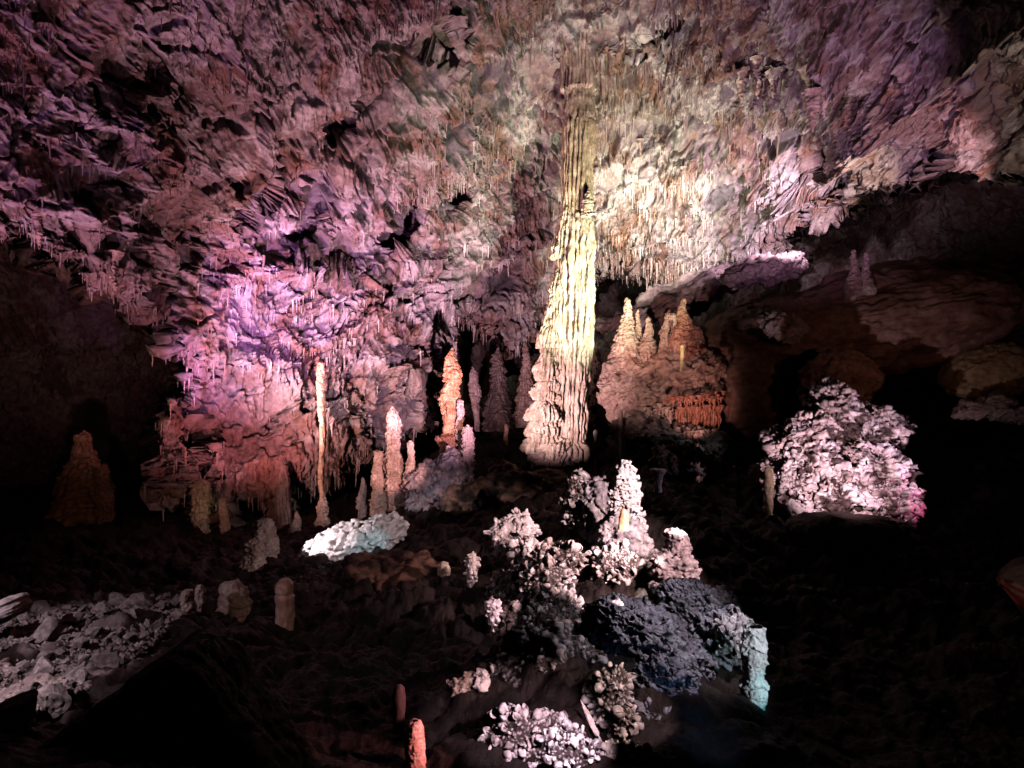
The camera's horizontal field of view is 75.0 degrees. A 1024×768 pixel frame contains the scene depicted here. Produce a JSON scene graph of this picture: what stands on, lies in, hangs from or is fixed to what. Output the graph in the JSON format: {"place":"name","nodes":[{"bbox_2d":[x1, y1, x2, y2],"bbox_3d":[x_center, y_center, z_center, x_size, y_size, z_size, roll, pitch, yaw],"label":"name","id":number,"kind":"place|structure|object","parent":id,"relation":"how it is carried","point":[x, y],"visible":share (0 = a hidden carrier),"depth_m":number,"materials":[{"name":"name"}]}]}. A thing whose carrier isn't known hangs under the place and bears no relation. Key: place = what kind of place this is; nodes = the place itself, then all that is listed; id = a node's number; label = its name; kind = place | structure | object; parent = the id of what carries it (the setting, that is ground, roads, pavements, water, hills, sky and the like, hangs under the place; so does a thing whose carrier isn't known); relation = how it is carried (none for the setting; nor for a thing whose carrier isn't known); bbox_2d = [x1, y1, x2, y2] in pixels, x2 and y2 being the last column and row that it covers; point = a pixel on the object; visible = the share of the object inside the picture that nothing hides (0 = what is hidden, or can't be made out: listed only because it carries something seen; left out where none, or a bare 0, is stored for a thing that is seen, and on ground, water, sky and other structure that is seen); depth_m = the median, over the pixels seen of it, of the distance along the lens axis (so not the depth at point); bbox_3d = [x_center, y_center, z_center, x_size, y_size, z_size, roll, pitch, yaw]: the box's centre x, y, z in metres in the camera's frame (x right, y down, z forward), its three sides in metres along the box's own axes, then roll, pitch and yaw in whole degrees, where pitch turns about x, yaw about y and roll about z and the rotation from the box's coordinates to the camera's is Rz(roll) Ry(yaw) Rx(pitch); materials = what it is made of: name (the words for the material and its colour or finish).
{"place":"outdoors","nodes":[
{"label":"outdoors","id":0,"kind":"place"},
{"bbox_2d":[0,0,1023,528],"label":"ceiling","id":1,"kind":"structure","parent":0,"point":[74,356],"depth_m":13.74,"materials":[{"name":"stone"}]},
{"bbox_2d":[31,211,45,248],"bbox_3d":[-6.526,-2.114,9.187,0.239,0.505,0.200,0,0,0],"label":"stalactite","id":2,"kind":"object","parent":1,"relation":"hanging from","point":[37,217],"visible":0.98,"depth_m":9.17},
{"bbox_2d":[103,250,124,293],"bbox_3d":[-6.160,-1.714,10.319,0.285,0.666,0.306,0,0,0],"label":"stalactite","id":3,"kind":"object","parent":1,"relation":"hanging from","point":[116,255],"visible":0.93,"depth_m":10.28},
{"bbox_2d":[0,0,982,520],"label":"stalactites","id":4,"kind":"object","parent":1,"relation":"hanging from","point":[726,132],"visible":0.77,"depth_m":14.12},
{"bbox_2d":[595,260,739,333],"bbox_3d":[4.011,-2.111,16.007,3.938,1.794,2.119,0,0,12],"label":"roof ledge","id":5,"kind":"object","parent":1,"relation":"attached to","point":[699,290],"visible":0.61,"depth_m":15.39,"materials":[{"name":"stone"}]},
{"bbox_2d":[736,66,750,105],"bbox_3d":[4.679,-6.036,13.585,0.408,0.753,0.348,0,0,0],"label":"stalactite","id":6,"kind":"object","parent":1,"relation":"hanging from","point":[741,84],"visible":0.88,"depth_m":13.50},
{"bbox_2d":[750,55,763,99],"bbox_3d":[4.949,-6.138,13.466,0.393,0.830,0.402,0,0,0],"label":"stalactite","id":7,"kind":"object","parent":1,"relation":"hanging from","point":[756,60],"visible":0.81,"depth_m":13.37},
{"bbox_2d":[718,251,808,289],"bbox_3d":[5.363,-2.432,14.221,1.850,0.845,1.533,0,0,0],"label":"roof ledge","id":8,"kind":"object","parent":1,"relation":"attached to","point":[767,270],"visible":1,"depth_m":13.80,"materials":[{"name":"stone"}]},
{"bbox_2d":[801,87,820,131],"bbox_3d":[5.489,-4.960,12.142,0.395,0.754,0.442,0,0,-34],"label":"stalactite","id":9,"kind":"object","parent":1,"relation":"hanging from","point":[811,101],"visible":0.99,"depth_m":12.07},
{"bbox_2d":[818,88,828,117],"bbox_3d":[5.620,-5.048,12.044,0.304,0.507,0.220,0,0,12],"label":"stalactite","id":10,"kind":"object","parent":1,"relation":"hanging from","point":[824,104],"visible":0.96,"depth_m":11.99},
{"bbox_2d":[0,385,1023,767],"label":"ground","id":11,"kind":"structure","parent":0,"point":[912,657],"depth_m":6.62,"materials":[{"name":"stone"}]},
{"bbox_2d":[0,689,38,734],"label":"rubble rock","id":12,"kind":"object","parent":11,"relation":"on","point":[17,713],"visible":1,"depth_m":3.51,"materials":[{"name":"stone"}]},
{"bbox_2d":[0,662,80,720],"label":"rubble bank","id":13,"kind":"structure","parent":11,"relation":"on","point":[7,677],"depth_m":4.33,"materials":[{"name":"stone"}]},
{"bbox_2d":[37,682,71,720],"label":"rubble rock","id":14,"kind":"object","parent":11,"relation":"on","point":[54,699],"visible":0.98,"depth_m":4.14,"materials":[{"name":"stone"}]},
{"bbox_2d":[43,430,102,526],"bbox_3d":[-8.264,1.873,12.788,1.259,1.981,1.346,0,0,0],"label":"stalagmite","id":15,"kind":"object","parent":11,"relation":"on","point":[73,503],"visible":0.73,"depth_m":12.46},
{"bbox_2d":[0,597,186,717],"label":"gravel","id":16,"kind":"structure","parent":11,"relation":"on","point":[73,650],"depth_m":5.77,"materials":[{"name":"stone"}]},
{"bbox_2d":[6,626,21,641],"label":"rubble rock","id":17,"kind":"object","parent":16,"relation":"on","point":[13,632],"visible":0.94,"depth_m":5.61,"materials":[{"name":"stone"}]},
{"bbox_2d":[30,600,48,612],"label":"rubble rock","id":18,"kind":"object","parent":16,"relation":"on","point":[38,606],"visible":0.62,"depth_m":6.44,"materials":[{"name":"stone"}]},
{"bbox_2d":[32,656,54,674],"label":"rubble rock","id":19,"kind":"object","parent":16,"relation":"on","point":[43,664],"visible":0.58,"depth_m":4.83,"materials":[{"name":"stone"}]},
{"bbox_2d":[30,616,61,642],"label":"rubble rock","id":20,"kind":"object","parent":16,"relation":"on","point":[48,628],"visible":0.88,"depth_m":5.62,"materials":[{"name":"stone"}]},
{"bbox_2d":[59,612,87,626],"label":"rubble rock","id":21,"kind":"object","parent":16,"relation":"on","point":[72,618],"visible":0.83,"depth_m":6.02,"materials":[{"name":"stone"}]},
{"bbox_2d":[65,665,88,682],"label":"rubble rock","id":22,"kind":"object","parent":16,"relation":"on","point":[78,673],"visible":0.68,"depth_m":4.75,"materials":[{"name":"stone"}]},
{"bbox_2d":[72,636,89,648],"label":"rubble rock","id":23,"kind":"object","parent":16,"relation":"on","point":[80,642],"visible":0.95,"depth_m":5.46,"materials":[{"name":"stone"}]},
{"bbox_2d":[84,627,103,637],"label":"rubble rock","id":24,"kind":"object","parent":16,"relation":"on","point":[92,632],"visible":0.98,"depth_m":5.74,"materials":[{"name":"stone"}]},
{"bbox_2d":[93,602,112,613],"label":"rubble rock","id":25,"kind":"object","parent":16,"relation":"on","point":[102,607],"visible":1,"depth_m":6.38,"materials":[{"name":"stone"}]},
{"bbox_2d":[89,650,120,667],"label":"rubble rock","id":26,"kind":"object","parent":16,"relation":"on","point":[100,658],"visible":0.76,"depth_m":5.09,"materials":[{"name":"stone"}]},
{"bbox_2d":[109,592,126,604],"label":"rubble rock","id":27,"kind":"object","parent":16,"relation":"on","point":[115,597],"visible":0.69,"depth_m":6.89,"materials":[{"name":"stone"}]},
{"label":"rubble rock","id":28,"kind":"object","parent":16,"relation":"on","visible":0},
{"bbox_2d":[0,592,33,624],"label":"rock slab","id":29,"kind":"object","parent":28,"relation":"on","point":[11,606],"visible":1,"depth_m":5.53,"materials":[{"name":"stone"}]},
{"bbox_2d":[93,463,115,523],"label":"stalagmite","id":30,"kind":"object","parent":11,"relation":"on","point":[104,495],"visible":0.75,"depth_m":12.50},
{"bbox_2d":[126,592,152,607],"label":"rubble rock","id":31,"kind":"object","parent":11,"relation":"on","point":[139,599],"visible":0.79,"depth_m":6.81,"materials":[{"name":"stone"}]},
{"bbox_2d":[39,629,317,767],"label":"rock ledge","id":32,"kind":"object","parent":11,"relation":"on","point":[205,696],"visible":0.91,"depth_m":3.17,"materials":[{"name":"stone"}]},
{"bbox_2d":[179,589,197,615],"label":"stalagmite","id":33,"kind":"object","parent":11,"relation":"on","point":[188,604],"visible":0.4,"depth_m":6.56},
{"bbox_2d":[194,584,206,615],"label":"stalagmite","id":34,"kind":"object","parent":11,"relation":"on","point":[200,595],"visible":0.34,"depth_m":6.87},
{"bbox_2d":[189,479,212,533],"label":"stalagmite","id":35,"kind":"object","parent":11,"relation":"on","point":[201,500],"visible":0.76,"depth_m":12.79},
{"bbox_2d":[218,498,230,533],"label":"stalagmite","id":36,"kind":"object","parent":11,"relation":"on","point":[224,525],"visible":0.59,"depth_m":12.64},
{"bbox_2d":[214,578,252,621],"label":"stalagmite","id":37,"kind":"object","parent":11,"relation":"on","point":[235,600],"visible":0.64,"depth_m":7.29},
{"bbox_2d":[239,539,266,571],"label":"stalagmite","id":38,"kind":"object","parent":11,"relation":"on","point":[253,559],"visible":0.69,"depth_m":9.70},
{"bbox_2d":[251,517,279,558],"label":"stalagmite","id":39,"kind":"object","parent":11,"relation":"on","point":[264,530],"visible":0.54,"depth_m":10.48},
{"bbox_2d":[275,463,292,529],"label":"stalagmite","id":40,"kind":"object","parent":11,"relation":"on","point":[283,513],"depth_m":13.39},
{"bbox_2d":[274,578,294,630],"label":"stalagmite","id":41,"kind":"object","parent":11,"relation":"on","point":[284,596],"visible":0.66,"depth_m":6.93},
{"bbox_2d":[288,511,301,533],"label":"stalagmite","id":42,"kind":"object","parent":11,"relation":"on","point":[295,525],"visible":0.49,"depth_m":12.44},
{"bbox_2d":[314,363,329,526],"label":"slim column","id":43,"kind":"structure","parent":11,"relation":"on","point":[322,511],"depth_m":12.66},
{"bbox_2d":[299,511,409,561],"bbox_3d":[-2.597,2.564,11.011,1.854,0.950,1.086,0,0,0],"label":"ribbed rock","id":44,"kind":"object","parent":11,"relation":"on","point":[342,539],"visible":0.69,"depth_m":10.67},
{"bbox_2d":[355,477,368,519],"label":"stalagmite","id":45,"kind":"object","parent":11,"relation":"on","point":[362,505],"visible":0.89,"depth_m":12.84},
{"bbox_2d":[368,450,385,516],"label":"stalagmite","id":46,"kind":"object","parent":11,"relation":"on","point":[377,503],"visible":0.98,"depth_m":12.71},
{"bbox_2d":[383,406,404,513],"bbox_3d":[-2.320,1.488,12.971,0.489,2.110,0.526,0,0,0],"label":"stalagmite","id":47,"kind":"object","parent":11,"relation":"on","point":[393,468],"visible":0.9,"depth_m":12.87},
{"bbox_2d":[392,684,405,734],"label":"stalagmite","id":48,"kind":"object","parent":11,"relation":"on","point":[398,701],"visible":1,"depth_m":4.07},
{"bbox_2d":[341,548,466,590],"bbox_3d":[-1.142,2.467,8.392,1.704,0.696,1.728,0,0,-45],"label":"dark boulder","id":49,"kind":"object","parent":11,"relation":"on","point":[383,570],"visible":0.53,"depth_m":8.15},
{"bbox_2d":[437,561,450,577],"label":"stalagmite","id":50,"kind":"object","parent":49,"relation":"on","point":[443,569],"visible":0.39,"depth_m":7.95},
{"bbox_2d":[404,718,425,767],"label":"stalagmite","id":51,"kind":"object","parent":11,"relation":"on","point":[414,752],"visible":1,"depth_m":3.56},
{"bbox_2d":[395,445,475,511],"bbox_3d":[-1.413,2.046,12.946,1.624,1.663,1.360,0,0,-31],"label":"flowstone mound","id":52,"kind":"object","parent":11,"relation":"on","point":[429,483],"visible":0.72,"depth_m":12.48,"materials":[{"name":"stone"}]},
{"bbox_2d":[399,440,415,506],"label":"stalagmite","id":53,"kind":"object","parent":52,"relation":"on","point":[410,465],"visible":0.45,"depth_m":12.75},
{"bbox_2d":[461,425,476,479],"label":"stalagmite","id":54,"kind":"object","parent":52,"relation":"on","point":[468,444],"visible":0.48,"depth_m":13.12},
{"bbox_2d":[434,433,456,457],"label":"stalagmite","id":55,"kind":"object","parent":11,"relation":"on","point":[443,440],"visible":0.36,"depth_m":14.00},
{"bbox_2d":[438,348,462,448],"bbox_3d":[-1.310,0.576,14.225,0.546,2.689,0.603,0,0,0],"label":"stalagmite","id":56,"kind":"object","parent":11,"relation":"on","point":[450,395],"visible":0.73,"depth_m":14.06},
{"bbox_2d":[454,399,464,456],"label":"stalagmite","id":57,"kind":"object","parent":11,"relation":"on","point":[460,412],"visible":0.73,"depth_m":13.94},
{"bbox_2d":[463,551,480,587],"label":"stalagmite","id":58,"kind":"object","parent":11,"relation":"on","point":[472,564],"visible":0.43,"depth_m":7.36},
{"bbox_2d":[468,367,481,431],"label":"stalagmite","id":59,"kind":"object","parent":11,"relation":"on","point":[474,389],"visible":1,"depth_m":15.53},
{"bbox_2d":[438,459,544,515],"bbox_3d":[-0.356,2.021,12.444,2.139,1.189,1.100,0,0,-16],"label":"dark boulder","id":60,"kind":"object","parent":11,"relation":"on","point":[503,481],"visible":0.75,"depth_m":12.09,"materials":[{"name":"stone"}]},
{"bbox_2d":[481,348,515,431],"bbox_3d":[-0.322,0.137,16.213,0.870,2.045,0.839,0,0,0],"label":"stalagmite","id":61,"kind":"object","parent":11,"relation":"on","point":[497,413],"visible":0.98,"depth_m":15.99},
{"bbox_2d":[503,424,508,460],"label":"stalagmite","id":62,"kind":"object","parent":11,"relation":"on","point":[506,441],"visible":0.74,"depth_m":14.16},
{"bbox_2d":[485,599,535,633],"bbox_3d":[0.173,2.417,6.067,0.675,0.687,1.562,0,0,-13],"label":"crust mound","id":63,"kind":"object","parent":11,"relation":"on","point":[508,615],"visible":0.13,"depth_m":6.37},
{"bbox_2d":[484,596,502,631],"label":"stalagmite","id":64,"kind":"object","parent":63,"relation":"on","point":[493,608],"visible":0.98,"depth_m":6.35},
{"bbox_2d":[512,342,533,427],"bbox_3d":[0.330,0.012,15.425,0.684,1.980,0.606,0,0,0],"label":"stalagmite","id":65,"kind":"object","parent":11,"relation":"on","point":[523,400],"visible":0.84,"depth_m":15.27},
{"bbox_2d":[477,702,601,767],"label":"popcorn cluster","id":66,"kind":"object","parent":11,"relation":"on","point":[545,737],"visible":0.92,"depth_m":3.63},
{"bbox_2d":[532,468,567,492],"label":"dark boulder","id":67,"kind":"object","parent":11,"relation":"on","point":[552,477],"visible":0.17,"depth_m":12.94,"materials":[{"name":"stone"}]},
{"bbox_2d":[519,10,596,470],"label":"column","id":68,"kind":"structure","parent":11,"relation":"on","point":[556,415],"depth_m":13.68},
{"bbox_2d":[473,544,662,687],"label":"rock spur","id":69,"kind":"structure","parent":11,"relation":"on","point":[545,644],"depth_m":4.73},
{"bbox_2d":[446,668,490,697],"bbox_3d":[-0.298,2.101,4.594,0.316,0.289,0.258,0,0,0],"label":"popcorn cluster","id":70,"kind":"object","parent":69,"relation":"attached to","point":[478,680],"visible":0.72,"depth_m":4.54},
{"bbox_2d":[483,507,543,566],"bbox_3d":[0.110,1.854,7.825,0.694,0.744,0.941,0,0,-35],"label":"popcorn cluster","id":71,"kind":"object","parent":69,"relation":"on","point":[514,540],"visible":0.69,"depth_m":7.82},
{"bbox_2d":[516,537,592,609],"bbox_3d":[0.398,1.992,6.682,0.731,0.774,1.233,0,0,14],"label":"popcorn cluster","id":72,"kind":"object","parent":69,"relation":"on","point":[552,570],"visible":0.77,"depth_m":6.62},
{"bbox_2d":[585,538,648,585],"bbox_3d":[1.092,1.922,6.888,0.654,0.632,0.557,0,0,0],"label":"popcorn cluster","id":73,"kind":"object","parent":69,"relation":"on","point":[613,564],"visible":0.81,"depth_m":6.77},
{"bbox_2d":[581,701,599,735],"bbox_3d":[0.442,1.913,3.824,0.041,0.029,0.218,0,38,-29],"label":"broken stalactite","id":74,"kind":"object","parent":11,"relation":"on","point":[590,720],"visible":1,"depth_m":3.81},
{"bbox_2d":[587,343,605,432],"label":"stalagmite","id":75,"kind":"object","parent":11,"relation":"on","point":[597,413],"visible":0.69,"depth_m":15.10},
{"bbox_2d":[567,467,656,558],"bbox_3d":[1.134,1.676,7.864,0.750,1.276,1.443,0,0,-15],"label":"crust mound","id":76,"kind":"object","parent":11,"relation":"on","point":[598,526],"visible":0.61,"depth_m":7.81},
{"bbox_2d":[558,472,586,529],"bbox_3d":[0.787,1.436,8.205,0.405,0.717,0.429,0,0,-34],"label":"popcorn cluster","id":77,"kind":"object","parent":76,"relation":"attached to","point":[569,505],"visible":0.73,"depth_m":8.10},
{"bbox_2d":[608,459,648,534],"bbox_3d":[1.337,1.449,7.919,0.531,1.105,0.563,0,0,0],"label":"stalagmite","id":78,"kind":"object","parent":76,"relation":"on","point":[625,492],"visible":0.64,"depth_m":7.79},
{"bbox_2d":[581,661,643,739],"bbox_3d":[0.601,1.944,4.026,0.354,0.452,0.404,0,0,0],"label":"popcorn cluster","id":79,"kind":"object","parent":11,"relation":"on","point":[609,700],"visible":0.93,"depth_m":4.00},
{"bbox_2d":[618,409,622,464],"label":"stalagmite","id":80,"kind":"object","parent":11,"relation":"on","point":[620,442],"visible":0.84,"depth_m":12.57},
{"bbox_2d":[617,508,629,530],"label":"stalagmite","id":81,"kind":"object","parent":11,"relation":"on","point":[623,524],"visible":1,"depth_m":6.91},
{"bbox_2d":[601,734,651,765],"bbox_3d":[0.624,2.083,3.706,0.309,0.256,0.266,0,0,0],"label":"popcorn cluster","id":82,"kind":"object","parent":11,"relation":"on","point":[630,751],"visible":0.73,"depth_m":3.66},
{"bbox_2d":[649,468,665,492],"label":"stalagmite","id":83,"kind":"object","parent":11,"relation":"on","point":[658,474],"visible":1,"depth_m":9.54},
{"bbox_2d":[592,346,727,426],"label":"flowstone dome","id":84,"kind":"structure","parent":11,"relation":"on","point":[657,378],"depth_m":13.35,"materials":[{"name":"stone"}]},
{"bbox_2d":[605,297,641,373],"bbox_3d":[2.385,-1.005,14.040,0.874,1.621,0.840,0,0,0],"label":"stalagmite","id":85,"kind":"object","parent":84,"relation":"on","point":[625,344],"visible":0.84,"depth_m":13.84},
{"bbox_2d":[635,309,642,344],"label":"stalagmite","id":86,"kind":"object","parent":84,"relation":"on","point":[638,333],"visible":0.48,"depth_m":14.05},
{"bbox_2d":[637,317,657,360],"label":"stalagmite","id":87,"kind":"object","parent":84,"relation":"on","point":[647,347],"visible":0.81,"depth_m":13.78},
{"bbox_2d":[601,391,725,430],"bbox_3d":[2.830,0.726,13.559,2.872,1.196,1.006,0,0,41],"label":"drapery fringe","id":88,"kind":"object","parent":84,"relation":"hanging from","point":[701,414],"visible":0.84,"depth_m":12.97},
{"bbox_2d":[657,312,677,352],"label":"stalagmite","id":89,"kind":"object","parent":84,"relation":"on","point":[667,326],"visible":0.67,"depth_m":13.81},
{"bbox_2d":[669,297,696,359],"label":"stalagmite","id":90,"kind":"object","parent":84,"relation":"on","point":[683,328],"visible":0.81,"depth_m":13.65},
{"bbox_2d":[681,326,715,361],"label":"stalagmite","id":91,"kind":"object","parent":84,"relation":"on","point":[696,339],"visible":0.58,"depth_m":13.44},
{"bbox_2d":[578,576,752,720],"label":"grey slope","id":92,"kind":"structure","parent":11,"relation":"on","point":[666,642],"depth_m":4.94,"materials":[{"name":"stone"}]},
{"bbox_2d":[709,606,754,662],"bbox_3d":[1.662,1.878,5.002,0.342,0.405,0.309,0,0,0],"label":"popcorn cluster","id":93,"kind":"object","parent":92,"relation":"on","point":[726,631],"visible":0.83,"depth_m":4.94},
{"bbox_2d":[714,585,753,615],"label":"popcorn cluster","id":94,"kind":"object","parent":92,"relation":"on","point":[735,597],"visible":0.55,"depth_m":5.61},
{"bbox_2d":[648,528,701,602],"bbox_3d":[1.581,1.778,6.478,0.518,0.710,0.557,0,0,16],"label":"stacked rock","id":95,"kind":"object","parent":11,"relation":"on","point":[676,559],"visible":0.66,"depth_m":6.43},
{"bbox_2d":[607,409,749,480],"bbox_3d":[3.259,1.195,12.443,2.314,1.408,2.614,0,0,-23],"label":"shelf rock","id":96,"kind":"object","parent":11,"relation":"on","point":[657,436],"visible":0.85,"depth_m":12.25,"materials":[{"name":"stone"}]},
{"bbox_2d":[738,622,769,710],"bbox_3d":[1.625,1.992,4.494,0.199,0.730,0.204,0,0,0],"label":"stalagmite","id":97,"kind":"object","parent":11,"relation":"on","point":[753,686],"visible":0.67,"depth_m":4.43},
{"bbox_2d":[747,462,767,482],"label":"pale block","id":98,"kind":"structure","parent":11,"relation":"on","point":[755,471],"depth_m":9.31,"materials":[{"name":"stone"}]},
{"bbox_2d":[763,467,773,514],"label":"stalagmite","id":99,"kind":"object","parent":11,"relation":"on","point":[768,484],"visible":1,"depth_m":8.95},
{"bbox_2d":[784,498,803,516],"bbox_3d":[3.674,1.632,8.694,0.235,0.288,0.250,0,0,0],"label":"pale block","id":100,"kind":"object","parent":11,"relation":"on","point":[792,507],"depth_m":8.63,"materials":[{"name":"stone"}]},
{"bbox_2d":[796,348,884,410],"bbox_3d":[5.681,0.001,11.614,1.330,1.283,1.258,0,0,0],"label":"boulder","id":101,"kind":"object","parent":11,"relation":"on","point":[862,375],"visible":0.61,"depth_m":11.27,"materials":[{"name":"stone"}]},
{"bbox_2d":[757,376,926,528],"bbox_3d":[4.685,0.943,9.534,2.480,2.128,1.915,0,0,0],"label":"crust mound","id":102,"kind":"object","parent":11,"relation":"on","point":[838,446],"visible":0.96,"depth_m":9.05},
{"bbox_2d":[784,511,912,553],"bbox_3d":[4.123,1.827,8.201,1.493,0.527,0.915,0,0,0],"label":"dark boulder","id":103,"kind":"object","parent":11,"relation":"on","point":[849,532],"visible":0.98,"depth_m":7.89,"materials":[{"name":"stone"}]},
{"bbox_2d":[696,254,1023,374],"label":"rock slab","id":104,"kind":"object","parent":11,"relation":"on","point":[918,313],"visible":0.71,"depth_m":12.28,"materials":[{"name":"stone"}]},
{"bbox_2d":[721,357,803,437],"bbox_3d":[5.074,0.226,13.389,1.841,1.753,1.514,0,0,0],"label":"boulder","id":105,"kind":"object","parent":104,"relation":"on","point":[760,394],"visible":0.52,"depth_m":12.77,"materials":[{"name":"stone"}]},
{"bbox_2d":[756,308,809,345],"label":"boulder","id":106,"kind":"object","parent":104,"relation":"on","point":[783,326],"visible":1,"depth_m":11.99,"materials":[{"name":"stone"}]},
{"bbox_2d":[842,249,863,303],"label":"stalagmite","id":107,"kind":"object","parent":104,"relation":"on","point":[852,288],"visible":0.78,"depth_m":12.46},
{"bbox_2d":[860,252,877,295],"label":"stalagmite","id":108,"kind":"object","parent":104,"relation":"on","point":[869,287],"visible":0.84,"depth_m":12.38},
{"bbox_2d":[936,340,1023,399],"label":"boulder","id":109,"kind":"object","parent":104,"relation":"on","point":[987,368],"visible":0.85,"depth_m":12.01,"materials":[{"name":"stone"}]},
{"bbox_2d":[950,391,1023,424],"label":"boulder","id":110,"kind":"object","parent":11,"relation":"on","point":[997,406],"visible":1,"depth_m":10.75,"materials":[{"name":"stone"}]},
{"bbox_2d":[996,556,1023,614],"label":"edge block","id":111,"kind":"structure","parent":11,"relation":"on","point":[1010,578],"depth_m":3.81,"materials":[{"name":"stone"}]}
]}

